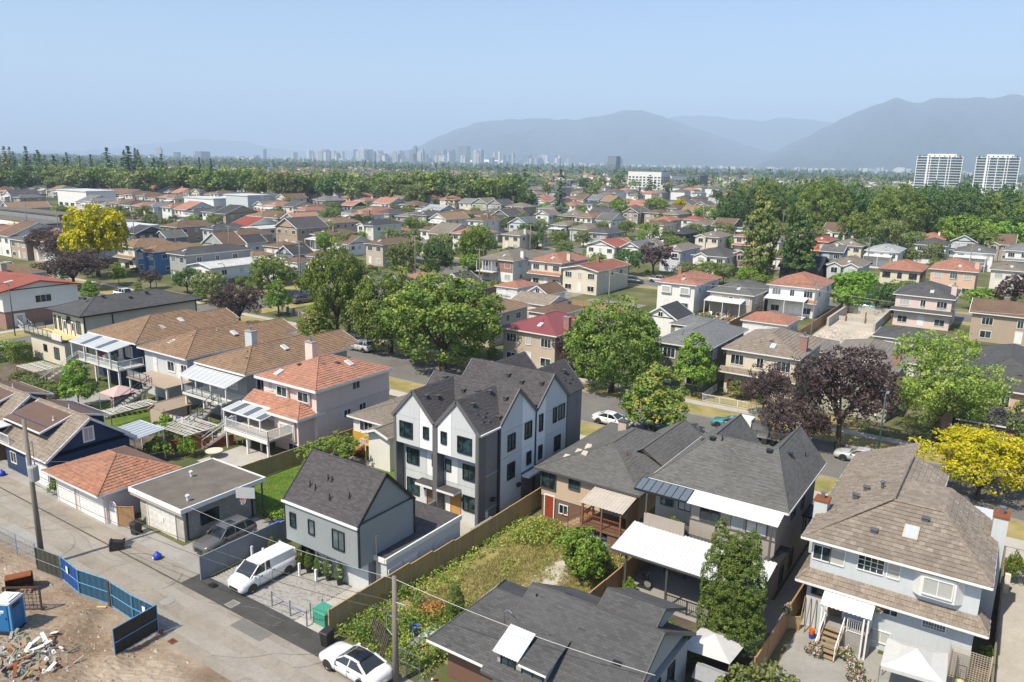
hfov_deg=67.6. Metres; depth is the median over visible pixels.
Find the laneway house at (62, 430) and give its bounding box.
[0,397,136,489]
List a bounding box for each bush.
[46,479,56,493]
[142,436,174,456]
[149,414,180,438]
[174,430,194,440]
[176,435,197,454]
[192,290,205,296]
[304,304,313,311]
[622,576,637,589]
[667,618,689,638]
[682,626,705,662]
[727,379,747,397]
[1002,549,1023,582]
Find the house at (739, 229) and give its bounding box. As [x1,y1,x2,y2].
[734,222,757,236]
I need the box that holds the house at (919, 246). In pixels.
[914,237,951,263]
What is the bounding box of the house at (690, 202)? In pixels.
[685,200,696,204]
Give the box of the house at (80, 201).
[75,195,105,210]
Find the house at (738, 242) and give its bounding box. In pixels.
[731,228,749,250]
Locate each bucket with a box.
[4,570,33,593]
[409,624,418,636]
[809,627,814,634]
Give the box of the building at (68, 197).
[56,188,115,206]
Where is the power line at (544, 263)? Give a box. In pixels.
[481,250,601,269]
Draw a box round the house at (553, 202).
[549,198,572,204]
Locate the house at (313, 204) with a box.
[294,201,330,210]
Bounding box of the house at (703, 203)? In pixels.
[695,201,714,206]
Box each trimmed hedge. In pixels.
[0,339,23,361]
[3,340,34,363]
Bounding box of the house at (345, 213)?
[340,208,363,217]
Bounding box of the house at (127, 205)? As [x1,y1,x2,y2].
[117,199,152,216]
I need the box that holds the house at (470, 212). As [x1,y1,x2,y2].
[463,209,484,218]
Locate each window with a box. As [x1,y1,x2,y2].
[10,450,17,464]
[35,293,51,302]
[53,315,56,328]
[53,347,59,359]
[58,316,61,329]
[75,321,81,333]
[82,425,94,442]
[125,346,132,357]
[162,254,167,258]
[166,359,175,372]
[171,256,175,261]
[179,257,183,263]
[180,364,187,372]
[196,256,201,261]
[200,506,219,525]
[230,382,237,389]
[232,253,237,257]
[256,379,263,389]
[268,382,272,390]
[276,385,287,397]
[279,422,293,439]
[288,442,298,449]
[289,512,296,528]
[297,390,308,403]
[301,545,314,566]
[307,519,314,535]
[331,528,344,552]
[343,408,350,417]
[352,381,359,389]
[359,401,365,409]
[359,420,372,432]
[360,438,366,450]
[399,420,412,438]
[406,447,419,465]
[407,476,419,495]
[423,426,428,439]
[440,431,446,444]
[445,458,450,471]
[457,435,471,455]
[462,463,474,482]
[462,494,474,513]
[500,655,515,669]
[504,274,509,279]
[506,332,516,342]
[506,351,515,356]
[507,432,515,451]
[507,461,514,480]
[516,311,520,318]
[521,668,543,681]
[524,420,532,439]
[525,335,531,344]
[526,450,531,465]
[533,263,538,269]
[533,277,538,282]
[538,444,542,459]
[539,413,543,431]
[540,338,551,348]
[540,357,550,366]
[540,471,555,491]
[553,265,558,271]
[553,406,556,422]
[554,434,560,451]
[558,403,564,420]
[559,503,567,515]
[565,271,571,276]
[565,283,571,288]
[568,478,579,491]
[587,273,594,279]
[587,286,593,291]
[660,497,673,506]
[661,285,670,292]
[662,346,675,358]
[667,659,675,679]
[678,502,691,511]
[680,287,688,294]
[685,378,697,385]
[697,257,703,262]
[699,507,719,523]
[712,348,717,359]
[730,353,744,365]
[737,255,742,260]
[740,297,749,305]
[745,519,767,537]
[756,358,763,367]
[770,304,779,310]
[772,287,781,294]
[776,361,790,372]
[778,563,783,586]
[782,269,789,274]
[788,546,793,568]
[789,290,794,295]
[791,506,796,519]
[801,307,811,314]
[801,495,804,509]
[802,507,807,533]
[803,291,812,298]
[811,582,823,596]
[812,543,831,562]
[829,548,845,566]
[830,266,837,272]
[833,254,839,258]
[856,554,885,575]
[871,628,890,644]
[882,271,890,277]
[882,600,897,617]
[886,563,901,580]
[897,315,907,322]
[899,297,909,305]
[908,273,916,279]
[912,570,965,604]
[920,300,925,306]
[921,576,954,601]
[921,613,946,633]
[933,271,941,277]
[933,319,944,326]
[936,301,947,309]
[949,272,957,278]
[951,416,959,425]
[963,274,971,279]
[964,423,979,432]
[979,330,991,338]
[981,317,993,325]
[985,428,1005,440]
[994,272,1002,277]
[999,396,1010,407]
[1017,321,1023,328]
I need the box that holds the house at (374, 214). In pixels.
[347,210,385,219]
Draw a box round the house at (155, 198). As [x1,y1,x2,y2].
[146,195,162,201]
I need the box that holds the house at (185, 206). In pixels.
[173,201,213,220]
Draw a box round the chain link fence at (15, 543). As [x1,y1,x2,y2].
[0,527,36,561]
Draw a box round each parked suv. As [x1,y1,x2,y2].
[291,294,312,303]
[350,339,374,352]
[467,267,481,272]
[627,275,643,283]
[642,412,675,430]
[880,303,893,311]
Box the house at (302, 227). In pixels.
[273,216,328,246]
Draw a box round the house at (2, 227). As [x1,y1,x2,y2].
[0,222,15,230]
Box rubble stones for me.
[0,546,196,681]
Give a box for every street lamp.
[0,283,15,335]
[271,280,279,317]
[878,390,889,448]
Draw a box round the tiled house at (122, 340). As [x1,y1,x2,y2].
[36,307,246,387]
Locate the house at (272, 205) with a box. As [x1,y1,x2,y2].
[261,201,287,210]
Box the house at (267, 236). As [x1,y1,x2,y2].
[233,228,272,243]
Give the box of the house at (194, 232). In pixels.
[160,219,213,241]
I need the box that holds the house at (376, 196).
[369,195,384,198]
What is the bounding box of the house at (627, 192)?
[625,190,632,198]
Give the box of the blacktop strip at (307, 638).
[181,574,338,655]
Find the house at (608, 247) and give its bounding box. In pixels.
[585,235,627,259]
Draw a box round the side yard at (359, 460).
[302,452,373,467]
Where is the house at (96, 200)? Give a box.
[78,196,120,209]
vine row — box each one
[8,370,38,380]
[19,373,46,383]
[29,379,57,388]
[41,383,67,397]
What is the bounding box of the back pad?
[869,653,954,681]
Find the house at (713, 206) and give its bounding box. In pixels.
[700,204,717,220]
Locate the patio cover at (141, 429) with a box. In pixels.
[117,420,165,458]
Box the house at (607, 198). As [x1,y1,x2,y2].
[600,195,620,201]
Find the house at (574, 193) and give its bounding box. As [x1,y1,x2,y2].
[570,190,585,195]
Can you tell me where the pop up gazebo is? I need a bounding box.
[99,385,141,412]
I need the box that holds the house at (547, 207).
[538,204,568,211]
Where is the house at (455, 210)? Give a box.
[444,207,464,211]
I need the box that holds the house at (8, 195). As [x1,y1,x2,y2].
[0,189,40,201]
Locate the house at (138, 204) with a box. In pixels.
[131,201,155,217]
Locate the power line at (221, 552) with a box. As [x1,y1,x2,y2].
[39,476,390,600]
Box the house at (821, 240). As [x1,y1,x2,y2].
[811,235,837,255]
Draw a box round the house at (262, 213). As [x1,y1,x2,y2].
[246,210,283,216]
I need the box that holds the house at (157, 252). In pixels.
[135,242,200,273]
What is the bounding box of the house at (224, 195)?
[220,192,240,196]
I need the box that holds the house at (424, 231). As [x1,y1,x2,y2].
[418,220,442,239]
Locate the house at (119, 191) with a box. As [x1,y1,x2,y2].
[110,189,129,198]
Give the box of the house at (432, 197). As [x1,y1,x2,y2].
[422,194,443,203]
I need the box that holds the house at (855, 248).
[831,234,870,258]
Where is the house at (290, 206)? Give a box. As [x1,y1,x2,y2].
[282,200,309,212]
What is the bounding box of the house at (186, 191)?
[180,189,192,193]
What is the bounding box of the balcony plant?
[668,516,678,521]
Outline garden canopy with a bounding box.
[877,637,948,681]
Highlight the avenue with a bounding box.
[0,236,657,357]
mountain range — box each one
[0,139,391,158]
[390,110,773,166]
[667,115,833,151]
[747,94,1023,172]
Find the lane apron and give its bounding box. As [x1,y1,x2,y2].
[0,459,199,573]
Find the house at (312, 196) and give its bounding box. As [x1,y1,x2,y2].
[308,193,318,201]
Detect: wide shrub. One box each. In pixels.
[715,675,735,681]
[726,657,800,681]
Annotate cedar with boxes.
[268,536,275,546]
[296,546,304,569]
[303,550,313,573]
[314,553,322,576]
[323,557,333,580]
[334,561,344,585]
[443,582,464,619]
[696,516,767,665]
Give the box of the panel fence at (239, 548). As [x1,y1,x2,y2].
[199,520,288,579]
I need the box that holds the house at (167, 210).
[160,203,182,219]
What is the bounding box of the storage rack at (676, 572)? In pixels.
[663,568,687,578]
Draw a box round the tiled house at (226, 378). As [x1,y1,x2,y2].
[173,326,359,439]
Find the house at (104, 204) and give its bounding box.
[98,199,118,212]
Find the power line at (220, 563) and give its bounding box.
[35,484,391,610]
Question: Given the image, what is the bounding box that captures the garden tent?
[687,626,748,681]
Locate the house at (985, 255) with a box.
[953,244,997,271]
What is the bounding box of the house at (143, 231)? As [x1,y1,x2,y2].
[126,224,162,240]
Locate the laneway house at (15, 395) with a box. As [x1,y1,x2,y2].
[0,380,53,460]
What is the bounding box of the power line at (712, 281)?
[611,270,794,284]
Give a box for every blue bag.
[0,469,5,475]
[152,551,161,559]
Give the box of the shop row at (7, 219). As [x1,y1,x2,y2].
[0,214,69,228]
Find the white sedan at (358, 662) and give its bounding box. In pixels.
[319,641,392,681]
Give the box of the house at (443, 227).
[426,222,466,246]
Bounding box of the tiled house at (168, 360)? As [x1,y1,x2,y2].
[102,317,297,419]
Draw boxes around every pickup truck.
[112,288,131,293]
[648,275,664,281]
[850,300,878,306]
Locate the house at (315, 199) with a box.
[312,194,331,202]
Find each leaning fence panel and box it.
[367,618,381,641]
[372,623,386,649]
[379,633,389,657]
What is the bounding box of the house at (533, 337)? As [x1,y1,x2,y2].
[500,310,599,368]
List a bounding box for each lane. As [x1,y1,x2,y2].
[0,475,412,681]
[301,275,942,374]
[498,243,988,289]
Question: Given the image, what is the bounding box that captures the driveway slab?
[164,517,269,572]
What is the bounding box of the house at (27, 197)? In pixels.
[13,192,45,201]
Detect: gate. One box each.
[109,501,118,526]
[116,506,134,525]
[399,647,419,679]
[788,615,800,629]
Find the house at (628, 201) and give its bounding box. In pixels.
[622,199,632,206]
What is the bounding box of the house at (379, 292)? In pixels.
[346,282,400,325]
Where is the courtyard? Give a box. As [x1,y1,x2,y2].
[460,520,474,535]
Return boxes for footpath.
[0,323,53,333]
[48,273,204,303]
[241,313,1020,466]
[389,389,1023,549]
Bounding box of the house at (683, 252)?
[659,242,702,271]
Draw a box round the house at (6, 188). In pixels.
[0,187,13,189]
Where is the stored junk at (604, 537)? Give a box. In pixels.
[587,532,610,550]
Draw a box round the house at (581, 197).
[572,194,590,202]
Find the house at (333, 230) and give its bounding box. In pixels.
[304,225,357,250]
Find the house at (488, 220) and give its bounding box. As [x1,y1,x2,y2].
[467,214,504,231]
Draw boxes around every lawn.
[90,401,150,426]
[254,463,394,518]
[603,377,863,431]
[972,546,1004,681]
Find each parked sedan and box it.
[592,410,633,426]
[710,415,737,426]
[833,446,873,460]
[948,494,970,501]
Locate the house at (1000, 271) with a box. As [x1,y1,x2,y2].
[989,261,1023,291]
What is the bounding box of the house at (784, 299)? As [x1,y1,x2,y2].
[763,271,834,319]
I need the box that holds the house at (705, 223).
[686,219,713,227]
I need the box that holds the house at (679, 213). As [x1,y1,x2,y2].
[662,210,690,217]
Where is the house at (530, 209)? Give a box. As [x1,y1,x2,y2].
[506,202,536,215]
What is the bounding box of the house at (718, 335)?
[655,320,748,391]
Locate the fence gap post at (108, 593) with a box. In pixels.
[106,580,111,606]
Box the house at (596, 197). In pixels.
[587,194,604,201]
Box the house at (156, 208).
[144,199,172,218]
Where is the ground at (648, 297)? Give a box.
[0,153,1023,681]
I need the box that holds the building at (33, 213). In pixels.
[0,206,70,220]
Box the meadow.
[363,515,634,664]
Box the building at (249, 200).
[225,193,270,208]
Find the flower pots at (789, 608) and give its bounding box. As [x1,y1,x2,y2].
[780,602,792,615]
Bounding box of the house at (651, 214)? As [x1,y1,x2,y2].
[643,209,668,222]
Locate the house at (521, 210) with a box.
[495,205,525,212]
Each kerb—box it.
[247,322,1023,481]
[389,376,1023,521]
[627,283,970,322]
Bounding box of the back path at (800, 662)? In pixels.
[775,619,878,681]
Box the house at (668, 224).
[645,220,676,237]
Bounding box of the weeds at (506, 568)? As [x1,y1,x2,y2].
[461,527,628,611]
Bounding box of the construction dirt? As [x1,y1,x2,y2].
[0,541,231,681]
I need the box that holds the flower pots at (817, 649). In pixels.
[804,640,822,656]
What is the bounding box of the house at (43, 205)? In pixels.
[0,201,51,209]
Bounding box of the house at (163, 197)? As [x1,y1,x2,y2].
[159,192,183,201]
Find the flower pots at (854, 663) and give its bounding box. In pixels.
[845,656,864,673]
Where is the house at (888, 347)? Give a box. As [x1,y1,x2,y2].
[818,338,913,422]
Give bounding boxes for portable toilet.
[0,591,26,635]
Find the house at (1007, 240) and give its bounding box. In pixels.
[984,233,1017,260]
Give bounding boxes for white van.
[227,541,297,593]
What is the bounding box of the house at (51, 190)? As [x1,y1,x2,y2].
[48,185,69,197]
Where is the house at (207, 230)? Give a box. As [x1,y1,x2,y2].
[200,223,244,239]
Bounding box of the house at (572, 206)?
[565,201,582,211]
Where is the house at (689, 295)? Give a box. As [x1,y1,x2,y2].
[655,264,721,312]
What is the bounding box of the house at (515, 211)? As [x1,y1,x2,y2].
[491,208,525,228]
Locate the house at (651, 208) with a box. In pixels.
[646,203,660,210]
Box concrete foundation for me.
[826,305,890,331]
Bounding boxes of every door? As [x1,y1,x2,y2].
[0,606,9,631]
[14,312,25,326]
[25,456,48,487]
[56,480,76,508]
[62,318,67,333]
[70,320,75,335]
[77,490,105,523]
[118,348,123,358]
[146,501,177,538]
[152,354,157,371]
[175,361,180,377]
[388,562,402,574]
[404,552,417,564]
[419,544,431,557]
[426,488,432,503]
[434,535,446,550]
[450,493,460,514]
[497,288,507,298]
[506,290,516,298]
[544,493,554,518]
[577,283,581,291]
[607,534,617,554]
[663,298,668,304]
[746,324,762,333]
[773,260,779,267]
[787,304,793,313]
[826,588,843,618]
[916,315,924,325]
[1013,331,1022,343]
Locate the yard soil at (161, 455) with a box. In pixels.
[129,422,234,460]
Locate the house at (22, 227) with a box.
[0,220,54,256]
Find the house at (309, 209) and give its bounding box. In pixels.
[295,206,325,217]
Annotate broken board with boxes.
[2,650,15,661]
[22,637,25,650]
[23,642,32,651]
[25,645,41,652]
[26,636,40,647]
[30,666,47,669]
[36,639,52,648]
[40,632,47,642]
[46,662,56,671]
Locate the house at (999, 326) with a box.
[968,294,1023,345]
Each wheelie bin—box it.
[109,538,125,551]
[128,519,142,534]
[319,625,334,647]
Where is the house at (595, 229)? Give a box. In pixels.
[581,226,608,245]
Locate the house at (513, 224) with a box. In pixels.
[508,216,540,231]
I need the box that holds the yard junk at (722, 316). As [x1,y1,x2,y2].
[692,311,739,323]
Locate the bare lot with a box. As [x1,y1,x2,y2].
[585,298,645,315]
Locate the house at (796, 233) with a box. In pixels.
[793,228,817,240]
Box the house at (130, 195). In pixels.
[125,191,150,198]
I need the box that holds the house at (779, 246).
[764,235,788,254]
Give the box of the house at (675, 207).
[663,204,684,210]
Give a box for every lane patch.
[0,524,44,547]
[230,618,271,641]
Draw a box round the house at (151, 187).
[148,185,160,191]
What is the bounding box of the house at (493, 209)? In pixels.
[484,208,499,211]
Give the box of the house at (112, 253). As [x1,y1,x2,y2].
[41,242,117,266]
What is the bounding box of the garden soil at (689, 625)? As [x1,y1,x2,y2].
[670,615,753,681]
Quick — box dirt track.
[521,531,603,585]
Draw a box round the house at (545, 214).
[534,208,559,225]
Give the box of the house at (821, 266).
[777,253,829,277]
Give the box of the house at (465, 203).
[458,198,477,209]
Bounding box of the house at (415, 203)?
[398,200,428,209]
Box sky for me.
[0,0,1023,153]
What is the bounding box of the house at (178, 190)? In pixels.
[171,188,188,193]
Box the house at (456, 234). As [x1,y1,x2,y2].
[450,227,497,248]
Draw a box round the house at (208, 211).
[200,206,224,219]
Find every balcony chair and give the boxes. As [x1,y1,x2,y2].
[98,351,104,359]
[102,353,110,360]
[110,353,116,362]
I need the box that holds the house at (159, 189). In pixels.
[152,184,175,193]
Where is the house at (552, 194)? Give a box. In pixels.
[547,189,563,197]
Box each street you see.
[77,288,1023,520]
[159,227,971,321]
[505,229,923,263]
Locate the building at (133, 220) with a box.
[119,219,146,222]
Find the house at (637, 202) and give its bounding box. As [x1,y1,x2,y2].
[627,200,647,205]
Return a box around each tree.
[0,146,10,167]
[0,165,17,186]
[0,169,11,186]
[0,170,7,186]
[4,169,38,188]
[6,147,15,166]
[10,151,17,185]
[12,166,33,177]
[19,146,31,167]
[21,171,42,188]
[22,225,61,253]
[30,247,112,281]
[31,166,50,174]
[33,150,43,166]
[35,156,43,167]
[37,230,71,256]
[40,164,77,181]
[41,175,63,186]
[49,155,57,164]
[52,205,70,212]
[55,167,89,186]
[56,202,129,276]
[56,267,78,296]
[57,359,99,401]
[60,169,89,187]
[63,152,68,165]
[76,156,84,168]
[77,166,106,188]
[79,176,100,188]
[79,280,99,296]
[86,154,94,168]
[95,165,117,181]
[99,171,117,187]
[100,147,116,169]
[108,167,130,187]
[108,262,126,283]
[111,206,126,213]
[112,172,128,187]
[115,167,151,189]
[120,146,136,171]
[120,150,127,168]
[120,209,136,219]
[128,179,149,190]
[132,148,139,171]
[132,281,142,290]
[133,205,156,218]
[135,167,170,191]
[136,149,145,170]
[136,155,142,168]
[137,269,162,288]
[140,213,159,224]
[157,218,173,227]
[158,154,167,170]
[161,169,187,187]
[165,166,187,186]
[168,215,178,222]
[170,267,203,293]
[172,166,203,188]
[184,215,201,219]
[187,173,210,190]
[187,271,233,299]
[194,157,200,187]
[198,168,241,189]
[206,212,222,223]
[208,158,214,169]
[208,281,266,320]
[213,175,241,190]
[225,166,261,191]
[243,169,269,192]
[243,174,268,192]
[248,254,298,295]
[260,279,293,315]
[263,170,303,193]
[267,177,295,193]
[287,173,313,193]
[293,273,310,296]
[293,430,360,463]
[296,305,333,335]
[300,175,317,201]
[301,236,365,331]
[308,173,324,177]
[310,175,324,192]
[315,177,342,196]
[315,231,333,250]
[317,207,342,217]
[319,171,339,186]
[322,201,334,209]
[325,169,347,180]
[325,221,336,228]
[331,201,341,208]
[331,232,354,240]
[333,174,366,200]
[338,173,366,194]
[344,264,429,352]
[354,214,372,221]
[355,231,367,238]
[362,175,372,194]
[365,173,388,194]
[366,184,382,194]
[369,176,388,194]
[374,174,403,196]
[376,226,401,238]
[376,269,505,369]
[383,241,421,280]
[389,172,422,197]
[389,203,401,208]
[401,204,416,211]
[401,207,414,211]
[401,216,424,228]
[401,228,424,240]
[404,183,430,201]
[409,172,443,196]
[409,238,423,256]
[418,241,453,272]
[420,258,438,272]
[426,233,455,265]
[430,172,444,194]
[432,197,441,204]
[438,175,472,197]
[443,170,457,192]
[443,184,462,196]
[444,185,472,197]
[445,196,453,205]
[452,175,484,197]
[453,173,482,191]
[455,225,489,261]
[458,253,481,269]
[468,177,500,197]
[468,222,497,255]
[491,177,521,198]
[497,214,510,227]
[498,174,526,190]
[500,246,522,250]
[507,186,536,203]
[515,213,528,217]
[518,222,536,230]
[520,172,534,180]
[520,177,528,185]
[523,169,529,187]
[531,232,546,248]
[535,219,548,231]
[542,181,554,193]
[549,230,570,245]
[551,169,566,213]
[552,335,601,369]
[554,217,569,222]
[555,240,573,250]
[555,247,573,251]
[561,293,663,392]
[568,221,583,231]
[574,230,594,247]
[576,177,589,188]
[577,205,587,211]
[582,184,599,194]
[586,182,600,194]
[588,252,606,261]
[595,175,606,185]
[595,220,608,226]
[608,198,630,214]
[609,175,618,186]
[612,248,641,274]
[615,174,626,188]
[616,219,636,235]
[618,361,689,431]
[619,235,635,240]
[634,185,643,199]
[636,230,645,239]
[638,242,672,273]
[639,222,660,238]
[643,175,654,190]
[643,196,668,209]
[660,227,676,240]
[661,183,672,192]
[666,235,687,245]
[671,198,686,205]
[672,332,718,395]
[674,260,696,273]
[683,223,702,229]
[685,176,696,185]
[689,260,721,276]
[692,206,719,220]
[696,227,713,234]
[709,189,723,203]
[711,221,736,234]
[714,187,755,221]
[715,261,735,284]
[726,237,734,249]
[729,181,740,190]
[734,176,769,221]
[734,265,764,281]
[739,195,781,277]
[739,360,791,417]
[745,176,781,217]
[749,274,773,283]
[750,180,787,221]
[754,216,781,233]
[758,391,834,438]
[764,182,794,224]
[771,221,794,236]
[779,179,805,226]
[779,209,817,272]
[785,343,905,448]
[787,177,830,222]
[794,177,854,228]
[803,226,828,237]
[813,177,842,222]
[829,270,877,290]
[829,276,849,290]
[831,286,867,312]
[836,210,877,239]
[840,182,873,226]
[842,270,879,290]
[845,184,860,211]
[846,181,859,190]
[852,239,867,251]
[859,237,880,246]
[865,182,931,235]
[866,187,876,191]
[866,282,901,307]
[870,279,905,301]
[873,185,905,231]
[873,219,913,244]
[886,329,1020,445]
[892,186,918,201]
[893,280,915,283]
[900,231,928,247]
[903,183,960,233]
[903,247,922,261]
[908,422,1023,500]
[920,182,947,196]
[922,242,948,260]
[926,257,943,271]
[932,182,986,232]
[937,213,994,245]
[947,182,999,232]
[960,287,1009,304]
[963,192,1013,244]
[967,225,1002,245]
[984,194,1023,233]
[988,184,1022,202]
[988,273,1023,300]
[990,220,1023,243]
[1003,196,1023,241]
[1003,399,1023,440]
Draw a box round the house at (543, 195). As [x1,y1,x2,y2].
[538,194,554,198]
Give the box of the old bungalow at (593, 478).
[534,415,702,557]
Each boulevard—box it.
[0,326,53,339]
[47,275,118,293]
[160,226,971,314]
[203,284,308,301]
[236,316,1022,479]
[252,298,321,312]
[326,250,970,325]
[389,377,1023,540]
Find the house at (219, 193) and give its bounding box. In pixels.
[210,188,236,196]
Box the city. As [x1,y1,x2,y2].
[127,154,1022,175]
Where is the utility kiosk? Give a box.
[311,601,332,628]
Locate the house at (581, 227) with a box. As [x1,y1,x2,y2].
[568,223,599,240]
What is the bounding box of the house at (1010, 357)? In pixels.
[940,344,1023,442]
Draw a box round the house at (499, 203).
[487,199,514,208]
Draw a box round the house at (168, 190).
[161,186,184,194]
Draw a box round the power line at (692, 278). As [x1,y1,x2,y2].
[615,269,763,282]
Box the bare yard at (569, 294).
[495,292,582,297]
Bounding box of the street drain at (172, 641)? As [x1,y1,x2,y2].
[167,638,177,644]
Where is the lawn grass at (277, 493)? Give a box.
[254,464,302,518]
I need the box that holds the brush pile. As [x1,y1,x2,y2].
[403,599,456,625]
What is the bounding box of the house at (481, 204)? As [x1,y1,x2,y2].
[471,197,494,210]
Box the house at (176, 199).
[163,193,194,202]
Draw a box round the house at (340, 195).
[331,192,349,197]
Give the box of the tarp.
[417,625,439,636]
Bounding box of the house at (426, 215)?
[411,208,441,225]
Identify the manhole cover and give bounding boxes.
[160,597,174,604]
[208,582,217,587]
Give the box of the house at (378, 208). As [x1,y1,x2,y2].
[357,205,392,211]
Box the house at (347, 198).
[342,195,350,200]
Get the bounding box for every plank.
[798,596,805,629]
[803,598,811,631]
[810,599,816,626]
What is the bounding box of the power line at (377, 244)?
[275,233,453,248]
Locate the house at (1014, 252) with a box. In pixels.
[1002,242,1023,264]
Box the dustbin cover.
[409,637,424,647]
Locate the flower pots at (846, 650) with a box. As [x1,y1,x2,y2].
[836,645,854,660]
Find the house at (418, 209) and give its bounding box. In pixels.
[415,202,431,211]
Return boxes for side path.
[741,546,810,658]
[994,546,1023,681]
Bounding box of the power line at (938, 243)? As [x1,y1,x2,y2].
[873,237,963,243]
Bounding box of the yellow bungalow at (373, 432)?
[346,394,406,471]
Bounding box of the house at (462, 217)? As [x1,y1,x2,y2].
[428,211,469,224]
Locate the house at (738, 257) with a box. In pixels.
[733,245,770,275]
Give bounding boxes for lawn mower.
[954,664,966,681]
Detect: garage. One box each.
[41,445,181,523]
[128,458,265,541]
[155,229,187,241]
[200,231,246,246]
[239,234,267,250]
[250,250,275,258]
[262,241,295,256]
[263,266,301,281]
[274,243,313,261]
[281,256,310,272]
[304,251,325,258]
[306,254,342,276]
[365,272,398,281]
[401,227,410,235]
[405,272,444,285]
[442,270,482,291]
[494,279,539,298]
[496,231,503,241]
[511,291,570,317]
[527,281,567,296]
[527,302,583,317]
[539,235,549,245]
[621,237,630,241]
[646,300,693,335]
[652,239,663,246]
[668,316,728,331]
[740,311,800,334]
[773,255,782,267]
[818,338,839,366]
[872,326,946,358]
[906,352,925,377]
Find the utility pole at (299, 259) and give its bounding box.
[295,240,302,292]
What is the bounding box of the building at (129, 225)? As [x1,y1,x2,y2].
[113,222,159,228]
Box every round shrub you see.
[551,525,613,582]
[564,540,611,575]
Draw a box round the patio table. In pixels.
[205,447,222,457]
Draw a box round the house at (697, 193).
[692,191,705,196]
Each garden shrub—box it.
[234,275,244,283]
[481,280,487,288]
[487,347,497,355]
[489,280,499,286]
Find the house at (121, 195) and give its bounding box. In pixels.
[117,189,141,198]
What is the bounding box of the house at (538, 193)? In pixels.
[528,191,545,194]
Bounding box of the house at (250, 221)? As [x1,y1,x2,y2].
[232,216,277,225]
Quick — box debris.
[0,628,82,681]
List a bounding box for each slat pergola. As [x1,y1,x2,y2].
[16,361,62,386]
[101,399,155,425]
[156,416,221,453]
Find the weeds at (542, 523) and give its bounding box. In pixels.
[510,513,563,549]
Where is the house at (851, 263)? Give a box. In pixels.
[825,255,872,283]
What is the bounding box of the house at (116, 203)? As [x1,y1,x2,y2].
[109,197,139,207]
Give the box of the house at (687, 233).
[662,227,697,244]
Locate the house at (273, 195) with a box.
[261,191,278,199]
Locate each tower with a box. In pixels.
[155,147,162,157]
[173,152,180,157]
[195,151,209,160]
[263,149,266,158]
[292,152,297,159]
[307,150,312,158]
[318,150,322,161]
[327,151,330,160]
[331,150,335,158]
[341,151,344,160]
[353,149,357,160]
[359,147,364,160]
[363,150,366,161]
[369,149,372,161]
[372,151,376,161]
[382,155,387,164]
[392,151,396,162]
[396,154,399,163]
[401,151,404,164]
[409,150,413,164]
[411,154,415,163]
[413,146,417,161]
[417,152,420,161]
[419,149,424,161]
[431,150,435,159]
[450,150,454,162]
[458,146,464,165]
[466,146,469,165]
[473,152,476,165]
[479,150,482,161]
[498,151,500,164]
[512,153,514,163]
[522,155,526,163]
[607,156,620,173]
[913,154,963,192]
[972,154,1020,193]
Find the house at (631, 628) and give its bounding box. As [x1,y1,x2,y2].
[426,579,696,681]
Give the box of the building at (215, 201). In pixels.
[183,196,225,206]
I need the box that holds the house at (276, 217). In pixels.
[265,210,292,221]
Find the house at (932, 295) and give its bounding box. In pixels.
[890,281,961,330]
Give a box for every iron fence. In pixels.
[280,306,317,319]
[701,384,716,400]
[702,394,766,412]
[868,424,960,443]
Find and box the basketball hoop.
[235,487,281,524]
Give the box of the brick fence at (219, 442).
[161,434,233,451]
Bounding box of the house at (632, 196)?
[628,193,644,199]
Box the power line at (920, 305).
[820,290,1023,314]
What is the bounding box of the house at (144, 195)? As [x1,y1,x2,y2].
[135,192,165,199]
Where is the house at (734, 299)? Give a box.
[703,279,768,317]
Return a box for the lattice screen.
[947,643,993,681]
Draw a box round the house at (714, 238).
[694,227,732,249]
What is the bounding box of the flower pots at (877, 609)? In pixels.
[874,599,887,614]
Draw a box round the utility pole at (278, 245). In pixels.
[276,233,280,258]
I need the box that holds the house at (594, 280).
[560,254,630,294]
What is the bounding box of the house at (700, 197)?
[690,195,707,200]
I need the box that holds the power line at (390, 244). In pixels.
[284,233,481,248]
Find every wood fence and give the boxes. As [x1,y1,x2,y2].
[103,258,118,264]
[227,275,262,283]
[237,428,353,475]
[257,278,295,289]
[328,487,541,632]
[343,266,377,275]
[482,286,495,293]
[571,299,631,312]
[589,557,648,597]
[729,306,761,325]
[753,577,807,669]
[799,303,842,333]
[990,546,1005,681]
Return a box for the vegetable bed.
[0,361,71,385]
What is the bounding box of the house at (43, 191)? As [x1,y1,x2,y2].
[38,185,54,196]
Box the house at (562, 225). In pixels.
[548,220,575,236]
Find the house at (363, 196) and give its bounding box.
[352,193,371,200]
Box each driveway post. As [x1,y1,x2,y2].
[298,563,300,575]
[314,569,317,581]
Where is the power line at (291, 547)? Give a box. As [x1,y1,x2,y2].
[190,507,389,577]
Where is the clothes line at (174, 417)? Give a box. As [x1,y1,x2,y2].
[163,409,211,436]
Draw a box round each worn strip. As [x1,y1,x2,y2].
[0,494,346,681]
[0,517,285,681]
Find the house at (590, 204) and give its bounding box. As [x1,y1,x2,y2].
[581,201,600,212]
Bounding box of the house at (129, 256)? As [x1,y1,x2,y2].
[113,237,174,267]
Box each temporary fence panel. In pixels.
[34,546,61,579]
[59,556,78,592]
[76,569,108,605]
[109,581,132,618]
[112,605,163,654]
[131,595,163,636]
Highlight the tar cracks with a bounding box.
[0,482,319,667]
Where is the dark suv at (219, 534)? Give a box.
[192,514,256,554]
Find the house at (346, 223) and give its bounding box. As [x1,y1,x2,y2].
[323,217,360,231]
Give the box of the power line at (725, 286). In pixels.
[614,272,803,289]
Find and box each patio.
[46,383,109,405]
[197,445,271,465]
[628,563,773,632]

